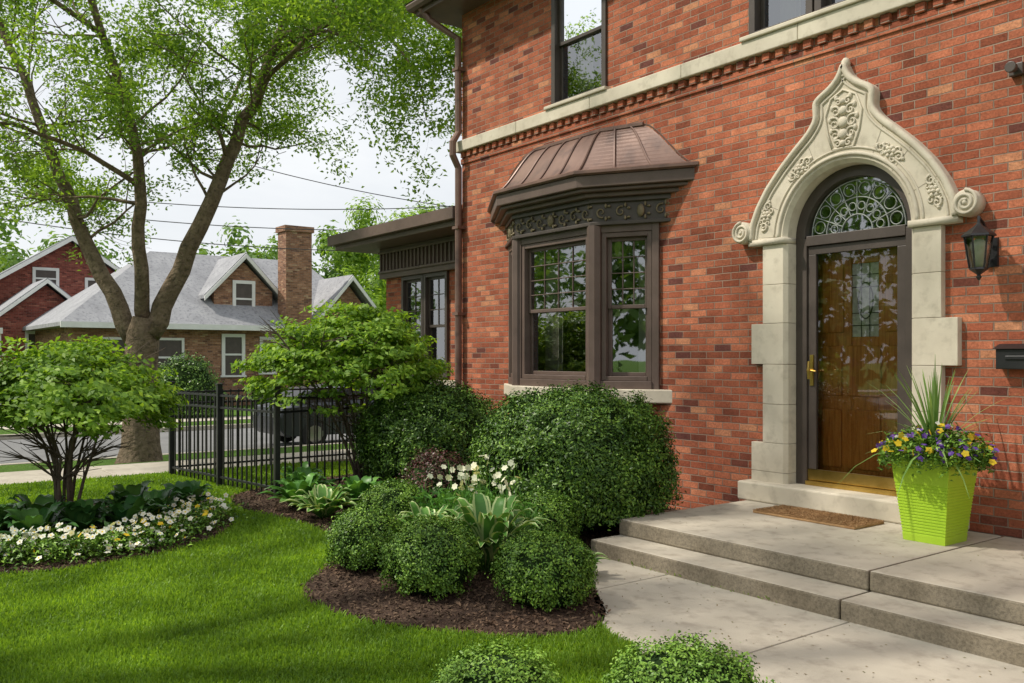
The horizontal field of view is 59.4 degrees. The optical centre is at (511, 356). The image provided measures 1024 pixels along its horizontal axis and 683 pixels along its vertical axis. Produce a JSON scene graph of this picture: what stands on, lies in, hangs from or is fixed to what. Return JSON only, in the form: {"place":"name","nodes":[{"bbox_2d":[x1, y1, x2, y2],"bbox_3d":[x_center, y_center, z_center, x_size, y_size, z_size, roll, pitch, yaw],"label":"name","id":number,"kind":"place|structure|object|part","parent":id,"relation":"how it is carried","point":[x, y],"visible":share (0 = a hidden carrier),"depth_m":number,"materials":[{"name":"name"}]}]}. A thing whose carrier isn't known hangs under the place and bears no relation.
{"place":"outdoors","nodes":[
{"label":"outdoors","id":0,"kind":"place"},
{"bbox_2d":[0,242,113,403],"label":"walls","id":1,"kind":"structure","parent":0,"point":[14,320],"depth_m":44.08,"materials":[{"name":"red brick"}]},
{"bbox_2d":[0,236,119,404],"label":"trim","id":2,"kind":"structure","parent":1,"relation":"attached to","point":[34,269],"depth_m":44.01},
{"bbox_2d":[0,235,119,311],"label":"roof","id":3,"kind":"structure","parent":1,"relation":"on","point":[16,296],"depth_m":41.97,"materials":[{"name":"grey"}]},
{"bbox_2d":[29,270,95,361],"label":"windows","id":4,"kind":"structure","parent":1,"relation":"attached to","point":[45,274],"depth_m":44.91,"materials":[{"name":"white metal"}]},
{"bbox_2d":[0,428,355,463],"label":"road","id":5,"kind":"structure","parent":0,"point":[164,443],"depth_m":22.45,"materials":[{"name":"grey asphalt"}]},
{"bbox_2d":[0,423,348,465],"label":"kerb","id":6,"kind":"structure","parent":5,"relation":"on","point":[120,432],"depth_m":24.04,"materials":[{"name":"concrete"}]},
{"bbox_2d":[253,384,380,444],"bbox_3d":[-4.181,1.438,23.144,4.578,1.496,1.880,0,0,-37],"label":"parked car","id":7,"kind":"object","parent":5,"relation":"on","point":[296,426],"visible":0.2,"depth_m":21.62,"materials":[{"name":"paint"}]},
{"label":"windows","id":8,"kind":"part","parent":7,"relation":"part of","materials":[{"name":"black glass"}]},
{"bbox_2d":[0,416,358,485],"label":"sidewalk","id":9,"kind":"structure","parent":0,"point":[20,477],"depth_m":12.91,"materials":[{"name":"concrete"}]},
{"bbox_2d":[0,165,449,250],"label":"power line","id":10,"kind":"object","parent":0,"point":[256,208],"visible":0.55,"depth_m":28.82,"materials":[{"name":"black metal"}]},
{"bbox_2d":[0,0,461,290],"label":"sky","id":11,"kind":"structure","parent":0,"point":[288,192],"materials":[{"name":"white"}]},
{"bbox_2d":[0,404,596,675],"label":"ground","id":12,"kind":"structure","parent":0,"point":[16,467],"depth_m":19.44,"materials":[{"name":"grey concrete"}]},
{"bbox_2d":[0,499,231,573],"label":"mulch bed","id":13,"kind":"object","parent":12,"relation":"on","point":[37,566],"visible":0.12,"depth_m":7.14,"materials":[{"name":"brown soil"}]},
{"bbox_2d":[0,333,189,512],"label":"multi stem shrub","id":14,"kind":"object","parent":13,"relation":"on","point":[87,401],"visible":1,"depth_m":8.09,"materials":[{"name":"green plant"}]},
{"bbox_2d":[0,480,213,535],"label":"leafy bed plants","id":15,"kind":"object","parent":13,"relation":"on","point":[128,502],"visible":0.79,"depth_m":8.02,"materials":[{"name":"green plant"}]},
{"bbox_2d":[0,492,255,571],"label":"flower bed border","id":16,"kind":"object","parent":13,"relation":"on","point":[37,547],"visible":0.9,"depth_m":7.27,"materials":[{"name":"white plant"}]},
{"bbox_2d":[158,350,225,418],"bbox_3d":[-11.339,0.967,30.935,2.712,2.396,2.696,0,0,-37],"label":"garden shrub","id":17,"kind":"object","parent":12,"relation":"on","point":[192,375],"visible":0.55,"depth_m":30.37,"materials":[{"name":"green plant"}]},
{"bbox_2d":[0,196,385,301],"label":"distant trees","id":18,"kind":"object","parent":12,"relation":"on","point":[13,257],"visible":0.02,"depth_m":65.16,"materials":[{"name":"green plant"}]},
{"bbox_2d":[35,225,385,405],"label":"walls","id":19,"kind":"structure","parent":12,"relation":"on","point":[294,282],"depth_m":38.98,"materials":[{"name":"beige brick"}]},
{"bbox_2d":[22,251,373,330],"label":"roof","id":20,"kind":"structure","parent":19,"relation":"on","point":[191,305],"depth_m":38.62,"materials":[{"name":"grey"}]},
{"bbox_2d":[60,254,375,376],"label":"trim","id":21,"kind":"structure","parent":19,"relation":"attached to","point":[181,326],"depth_m":37.98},
{"bbox_2d":[103,284,347,374],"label":"windows","id":22,"kind":"structure","parent":19,"relation":"attached to","point":[233,345],"depth_m":37.94,"materials":[{"name":"white glass"}]},
{"bbox_2d":[0,0,461,463],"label":"street elm tree","id":23,"kind":"object","parent":12,"relation":"on","point":[302,24],"visible":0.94,"depth_m":17.19,"materials":[{"name":"green plant"}]},
{"bbox_2d":[249,391,268,406],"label":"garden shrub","id":24,"kind":"object","parent":12,"relation":"on","point":[258,399],"visible":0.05,"depth_m":37.22,"materials":[{"name":"green plant"}]},
{"bbox_2d":[169,381,376,496],"bbox_3d":[-1.077,0.975,13.135,6.926,1.290,2.952,0,0,-37],"label":"iron fence","id":25,"kind":"object","parent":12,"relation":"on","point":[219,408],"visible":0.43,"depth_m":11.10,"materials":[{"name":"black metal"}]},
{"bbox_2d":[0,461,769,682],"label":"lawn grass","id":26,"kind":"structure","parent":12,"relation":"on","point":[238,589],"depth_m":5.29,"materials":[{"name":"green plant"}]},
{"bbox_2d":[428,633,568,682],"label":"boxwood ball","id":27,"kind":"object","parent":26,"relation":"on","point":[500,667],"visible":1,"depth_m":3.92,"materials":[{"name":"green plant"}]},
{"bbox_2d":[597,629,775,682],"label":"boxwood ball","id":28,"kind":"object","parent":26,"relation":"on","point":[683,662],"visible":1,"depth_m":3.84,"materials":[{"name":"green plant"}]},
{"bbox_2d":[319,195,452,310],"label":"garden trees","id":29,"kind":"object","parent":12,"relation":"on","point":[350,259],"visible":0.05,"depth_m":55.76,"materials":[{"name":"green plant"}]},
{"bbox_2d":[386,270,454,379],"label":"wing walls","id":30,"kind":"structure","parent":12,"relation":"on","point":[393,292],"depth_m":15.12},
{"bbox_2d":[327,206,454,279],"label":"wing eaves","id":31,"kind":"object","parent":30,"relation":"attached to","point":[422,243],"visible":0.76,"depth_m":14.24,"materials":[{"name":"brown wood"}]},
{"bbox_2d":[401,271,448,379],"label":"wing window frames","id":32,"kind":"structure","parent":30,"relation":"in","point":[426,325],"depth_m":14.41,"materials":[{"name":"brown wood"}]},
{"bbox_2d":[419,279,444,372],"bbox_3d":[-0.084,-0.280,15.025,2.050,2.800,2.900,0,0,-37],"label":"wing room","id":33,"kind":"object","parent":30,"relation":"attached to","point":[439,334],"depth_m":15.91,"materials":[{"name":"paint"}]},
{"bbox_2d":[231,473,682,637],"bbox_3d":[-0.567,1.599,9.076,5.136,0.102,7.368,0,0,-37],"label":"mulch bed","id":34,"kind":"object","parent":12,"relation":"on","point":[479,606],"visible":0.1,"depth_m":5.79,"materials":[{"name":"brown wood"}]},
{"bbox_2d":[258,473,338,507],"bbox_3d":[-2.207,1.425,9.431,0.750,0.362,0.904,0,0,14],"label":"hosta plant","id":35,"kind":"object","parent":34,"relation":"on","point":[292,488],"visible":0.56,"depth_m":9.32,"materials":[{"name":"green plant"}]},
{"bbox_2d":[269,461,327,483],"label":"hosta plant","id":36,"kind":"object","parent":34,"relation":"on","point":[304,464],"visible":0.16,"depth_m":10.67,"materials":[{"name":"green plant"}]},
{"bbox_2d":[266,467,337,489],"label":"hosta plant","id":37,"kind":"object","parent":34,"relation":"on","point":[301,473],"visible":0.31,"depth_m":10.00,"materials":[{"name":"green plant"}]},
{"bbox_2d":[279,484,356,518],"bbox_3d":[-1.833,1.440,8.844,0.869,0.331,0.720,0,0,-37],"label":"hosta plant","id":38,"kind":"object","parent":34,"relation":"on","point":[320,500],"visible":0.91,"depth_m":8.80,"materials":[{"name":"green plant"}]},
{"bbox_2d":[230,299,453,480],"bbox_3d":[-1.893,0.466,10.678,2.760,2.323,2.709,0,0,-37],"label":"multi stem shrub","id":39,"kind":"object","parent":34,"relation":"on","point":[381,339],"visible":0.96,"depth_m":10.10,"materials":[{"name":"green plant"}]},
{"bbox_2d":[327,475,386,505],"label":"hosta plant","id":40,"kind":"object","parent":34,"relation":"on","point":[356,485],"visible":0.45,"depth_m":9.31,"materials":[{"name":"green plant"}]},
{"bbox_2d":[322,500,401,574],"bbox_3d":[-1.107,1.344,6.755,0.649,0.522,0.645,0,0,-37],"label":"boxwood ball","id":41,"kind":"object","parent":34,"relation":"on","point":[356,536],"visible":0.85,"depth_m":6.56,"materials":[{"name":"green plant"}]},
{"bbox_2d":[359,476,428,524],"bbox_3d":[-1.070,1.356,8.134,0.679,0.528,0.688,0,0,-37],"label":"boxwood ball","id":42,"kind":"object","parent":34,"relation":"on","point":[396,495],"visible":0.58,"depth_m":8.00,"materials":[{"name":"green plant"}]},
{"bbox_2d":[350,377,497,483],"bbox_3d":[-0.922,0.897,10.485,1.758,1.431,1.874,0,0,-37],"label":"rounded yew shrub","id":43,"kind":"object","parent":34,"relation":"on","point":[397,432],"visible":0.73,"depth_m":9.92,"materials":[{"name":"green plant"}]},
{"bbox_2d":[398,501,451,528],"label":"hosta plant","id":44,"kind":"object","parent":34,"relation":"on","point":[416,509],"visible":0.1,"depth_m":7.52,"materials":[{"name":"green plant"}]},
{"bbox_2d":[375,510,483,601],"bbox_3d":[-0.551,1.336,6.080,0.730,0.550,0.744,0,0,-37],"label":"boxwood ball","id":45,"kind":"object","parent":34,"relation":"on","point":[429,555],"visible":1,"depth_m":5.89,"materials":[{"name":"green plant"}]},
{"bbox_2d":[400,513,458,526],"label":"hosta plant","id":46,"kind":"object","parent":34,"relation":"on","point":[440,516],"visible":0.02,"depth_m":6.88,"materials":[{"name":"green plant"}]},
{"bbox_2d":[396,445,472,508],"bbox_3d":[-0.760,1.240,8.886,0.785,0.759,0.857,0,0,-37],"label":"barberry shrub","id":47,"kind":"object","parent":34,"relation":"on","point":[425,466],"visible":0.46,"depth_m":8.71,"materials":[{"name":"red plant"}]},
{"bbox_2d":[412,454,562,536],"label":"white lily plants","id":48,"kind":"object","parent":34,"relation":"on","point":[451,496],"visible":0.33,"depth_m":7.60,"materials":[{"name":"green plant"}]},
{"bbox_2d":[439,493,550,571],"bbox_3d":[-0.162,1.325,6.671,0.928,0.561,1.086,0,0,27],"label":"hosta plant","id":49,"kind":"object","parent":34,"relation":"on","point":[484,522],"visible":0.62,"depth_m":6.50,"materials":[{"name":"green plant"}]},
{"bbox_2d":[484,523,599,612],"bbox_3d":[0.193,1.346,5.806,0.696,0.548,0.705,0,0,-37],"label":"boxwood ball","id":50,"kind":"object","parent":34,"relation":"on","point":[539,571],"visible":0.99,"depth_m":5.62,"materials":[{"name":"green plant"}]},
{"bbox_2d":[515,486,582,543],"bbox_3d":[0.286,1.328,7.374,0.606,0.545,0.603,0,0,-37],"label":"boxwood ball","id":51,"kind":"object","parent":34,"relation":"on","point":[557,505],"visible":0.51,"depth_m":7.22,"materials":[{"name":"green plant"}]},
{"bbox_2d":[467,379,685,532],"bbox_3d":[0.564,0.884,8.240,1.816,1.368,2.048,0,0,-37],"label":"rounded yew shrub","id":52,"kind":"object","parent":34,"relation":"on","point":[597,455],"visible":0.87,"depth_m":7.63,"materials":[{"name":"green plant"}]},
{"bbox_2d":[579,546,610,562],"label":"hosta plant","id":53,"kind":"object","parent":34,"relation":"on","point":[597,553],"visible":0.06,"depth_m":6.52,"materials":[{"name":"green plant"}]},
{"bbox_2d":[462,0,1023,538],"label":"walls","id":54,"kind":"structure","parent":12,"relation":"on","point":[950,94],"depth_m":8.77,"materials":[{"name":"red brick"}]},
{"bbox_2d":[418,7,465,389],"bbox_3d":[-0.975,-1.694,12.476,0.678,6.429,0.202,0,0,-6],"label":"downspout","id":55,"kind":"object","parent":54,"relation":"attached to","point":[458,227],"visible":0.88,"depth_m":12.45,"materials":[{"name":"brown metal"}]},
{"bbox_2d":[404,0,489,28],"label":"roof","id":56,"kind":"structure","parent":54,"relation":"on","point":[449,12],"depth_m":12.37,"materials":[{"name":"brown"}]},
{"bbox_2d":[508,223,659,388],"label":"bay window frames","id":57,"kind":"structure","parent":54,"relation":"attached to","point":[649,234],"depth_m":9.80,"materials":[{"name":"brown wood"}]},
{"bbox_2d":[505,193,670,247],"bbox_3d":[0.613,-1.573,10.457,0.475,0.295,2.988,0,0,-37],"label":"bay frieze","id":58,"kind":"object","parent":54,"relation":"attached to","point":[634,202],"visible":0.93,"depth_m":9.77,"materials":[{"name":"brown wood"}]},
{"bbox_2d":[506,199,669,241],"bbox_3d":[0.627,-1.567,10.436,0.479,0.192,2.860,0,0,-37],"label":"frieze ornament","id":59,"kind":"object","parent":58,"relation":"attached to","point":[550,220],"visible":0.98,"depth_m":9.99,"materials":[{"name":"brown wood"}]},
{"bbox_2d":[491,167,694,225],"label":"bay cornice","id":60,"kind":"structure","parent":58,"relation":"on","point":[506,207],"depth_m":9.62,"materials":[{"name":"brown wood"}]},
{"bbox_2d":[487,121,698,211],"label":"bay roof","id":61,"kind":"structure","parent":60,"relation":"on","point":[633,147],"depth_m":9.78,"materials":[{"name":"brown metal"}]},
{"bbox_2d":[545,0,800,371],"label":"curtains","id":62,"kind":"object","parent":54,"relation":"attached to","point":[790,9],"visible":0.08,"depth_m":11.10,"materials":[{"name":"grey fabric"}]},
{"bbox_2d":[456,0,928,153],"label":"belt course","id":63,"kind":"object","parent":54,"relation":"attached to","point":[846,17],"visible":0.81,"depth_m":8.96,"materials":[{"name":"stone"}]},
{"bbox_2d":[544,0,863,110],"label":"window sills","id":64,"kind":"structure","parent":63,"relation":"on","point":[820,12],"depth_m":8.27,"materials":[{"name":"stone"}]},
{"bbox_2d":[551,0,845,103],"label":"window frames","id":65,"kind":"structure","parent":54,"relation":"attached to","point":[757,15],"depth_m":10.45,"materials":[{"name":"brown wood"}]},
{"bbox_2d":[562,0,600,41],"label":"window glass","id":66,"kind":"object","parent":65,"relation":"attached to","point":[580,17],"visible":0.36,"depth_m":10.65,"materials":[{"name":"clear glass"}]},
{"bbox_2d":[537,0,907,371],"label":"window panes","id":67,"kind":"object","parent":54,"relation":"in","point":[625,340],"visible":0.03,"depth_m":13.58,"materials":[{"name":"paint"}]},
{"bbox_2d":[461,0,997,164],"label":"dentil course","id":68,"kind":"object","parent":54,"relation":"attached to","point":[920,8],"visible":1,"depth_m":8.66,"materials":[{"name":"red brick"}]},
{"bbox_2d":[754,66,958,239],"bbox_3d":[2.954,-1.812,7.798,0.255,1.435,2.000,0,0,-37],"label":"arch stone","id":69,"kind":"object","parent":54,"relation":"attached to","point":[868,136],"visible":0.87,"depth_m":7.71,"materials":[{"name":"beige stone"}]},
{"bbox_2d":[764,125,931,212],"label":"arch joints","id":70,"kind":"object","parent":69,"relation":"attached to","point":[873,151],"visible":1,"depth_m":7.47,"materials":[{"name":"beige stone"}]},
{"bbox_2d":[760,89,943,231],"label":"arch carvings","id":71,"kind":"object","parent":69,"relation":"attached to","point":[891,151],"visible":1,"depth_m":7.69,"materials":[{"name":"beige stone"}]},
{"bbox_2d":[752,225,961,483],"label":"door jamb quoins","id":72,"kind":"object","parent":54,"relation":"attached to","point":[936,338],"depth_m":8.22,"materials":[{"name":"beige stone"}]},
{"bbox_2d":[796,165,916,483],"bbox_3d":[3.026,-0.253,7.852,0.135,2.831,1.176,0,0,-37],"label":"storm door frame","id":73,"kind":"object","parent":72,"relation":"attached to","point":[810,248],"visible":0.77,"depth_m":8.10,"materials":[{"name":"brown metal"}]},
{"bbox_2d":[818,247,896,477],"bbox_3d":[3.123,0.075,7.925,0.063,2.170,1.000,0,0,-37],"label":"oak door","id":74,"kind":"structure","parent":73,"relation":"attached to","point":[855,408],"depth_m":8.00,"materials":[{"name":"brown wood"}]},
{"bbox_2d":[805,355,896,496],"bbox_3d":[3.007,0.572,7.838,0.182,1.183,0.950,0,0,-37],"label":"door brass","id":75,"kind":"object","parent":74,"relation":"attached to","point":[859,482],"depth_m":7.87,"materials":[{"name":"gold metal"}]},
{"bbox_2d":[852,263,878,336],"bbox_3d":[3.123,-0.505,7.926,0.012,0.650,0.260,0,0,-37],"label":"leaded glass ornament","id":76,"kind":"object","parent":74,"relation":"attached to","point":[869,312],"depth_m":7.92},
{"bbox_2d":[853,262,878,336],"bbox_3d":[3.132,-0.505,7.932,0.010,0.670,0.260,0,0,-37],"label":"door leaded light","id":77,"kind":"object","parent":74,"relation":"in","point":[874,317],"visible":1,"depth_m":7.92,"materials":[{"name":"clear glass"}]},
{"bbox_2d":[812,179,905,235],"bbox_3d":[3.016,-1.325,7.845,0.010,0.458,0.910,0,0,-37],"label":"transom leading","id":78,"kind":"object","parent":73,"relation":"attached to","point":[840,216],"visible":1,"depth_m":7.84,"materials":[{"name":"grey metal"}]},
{"bbox_2d":[732,58,985,246],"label":"arch mouldings","id":79,"kind":"object","parent":54,"relation":"attached to","point":[968,202],"visible":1,"depth_m":7.53,"materials":[{"name":"beige stone"}]},
{"bbox_2d":[961,215,998,279],"bbox_3d":[3.508,-0.811,6.694,0.340,0.482,0.208,0,0,-37],"label":"wall lantern","id":80,"kind":"object","parent":54,"relation":"attached to","point":[982,255],"depth_m":6.64,"materials":[{"name":"black metal"}]},
{"bbox_2d":[993,344,1023,368],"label":"wall mailbox","id":81,"kind":"object","parent":54,"relation":"attached to","point":[1009,356],"depth_m":6.61,"materials":[{"name":"black metal"}]},
{"bbox_2d":[1004,61,1023,77],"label":"security floodlight","id":82,"kind":"object","parent":54,"relation":"attached to","point":[1013,69],"visible":1,"depth_m":6.58,"materials":[{"name":"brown metal"}]},
{"bbox_2d":[591,500,1023,666],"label":"porch steps","id":83,"kind":"structure","parent":12,"relation":"on","point":[948,596],"depth_m":5.96,"materials":[{"name":"concrete"}]},
{"bbox_2d":[753,505,883,529],"bbox_3d":[2.530,1.320,7.460,0.435,0.038,0.986,0,0,-37],"label":"doormat","id":84,"kind":"object","parent":83,"relation":"on","point":[841,520],"visible":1,"depth_m":7.38,"materials":[{"name":"brown wicker"}]},
{"bbox_2d":[738,479,969,529],"bbox_3d":[2.896,1.252,7.755,0.360,0.174,2.080,0,0,-37],"label":"door stone sill","id":85,"kind":"structure","parent":83,"relation":"on","point":[885,508],"depth_m":7.77,"materials":[{"name":"beige stone"}]},
{"bbox_2d":[838,364,1017,545],"bbox_3d":[3.075,0.660,6.504,1.383,1.359,1.120,0,0,-37],"label":"flower planter","id":86,"kind":"object","parent":83,"relation":"on","point":[935,466],"visible":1,"depth_m":6.43,"materials":[{"name":"green plastic"}]},
{"bbox_2d":[592,559,1023,682],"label":"concrete walkway","id":87,"kind":"structure","parent":12,"relation":"on","point":[643,606],"depth_m":5.12,"materials":[{"name":"beige concrete"}]},
{"bbox_2d":[601,512,1020,679],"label":"fallen leaves","id":88,"kind":"object","parent":87,"relation":"on","point":[801,635],"visible":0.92,"depth_m":5.13,"materials":[{"name":"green plant"}]},
{"bbox_2d":[525,402,654,438],"bbox_3d":[0.661,1.080,10.493,0.355,1.180,2.539,0,0,-37],"label":"bay base","id":89,"kind":"object","parent":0,"point":[653,404],"depth_m":9.61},
{"bbox_2d":[504,383,671,403],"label":"bay sill","id":90,"kind":"structure","parent":89,"relation":"on","point":[660,396],"depth_m":9.55,"materials":[{"name":"beige stone"}]},
{"bbox_2d":[512,225,601,387],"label":"bay corner posts","id":91,"kind":"object","parent":90,"relation":"on","point":[594,303],"visible":0.67,"depth_m":9.75,"materials":[{"name":"brown wood"}]}
]}

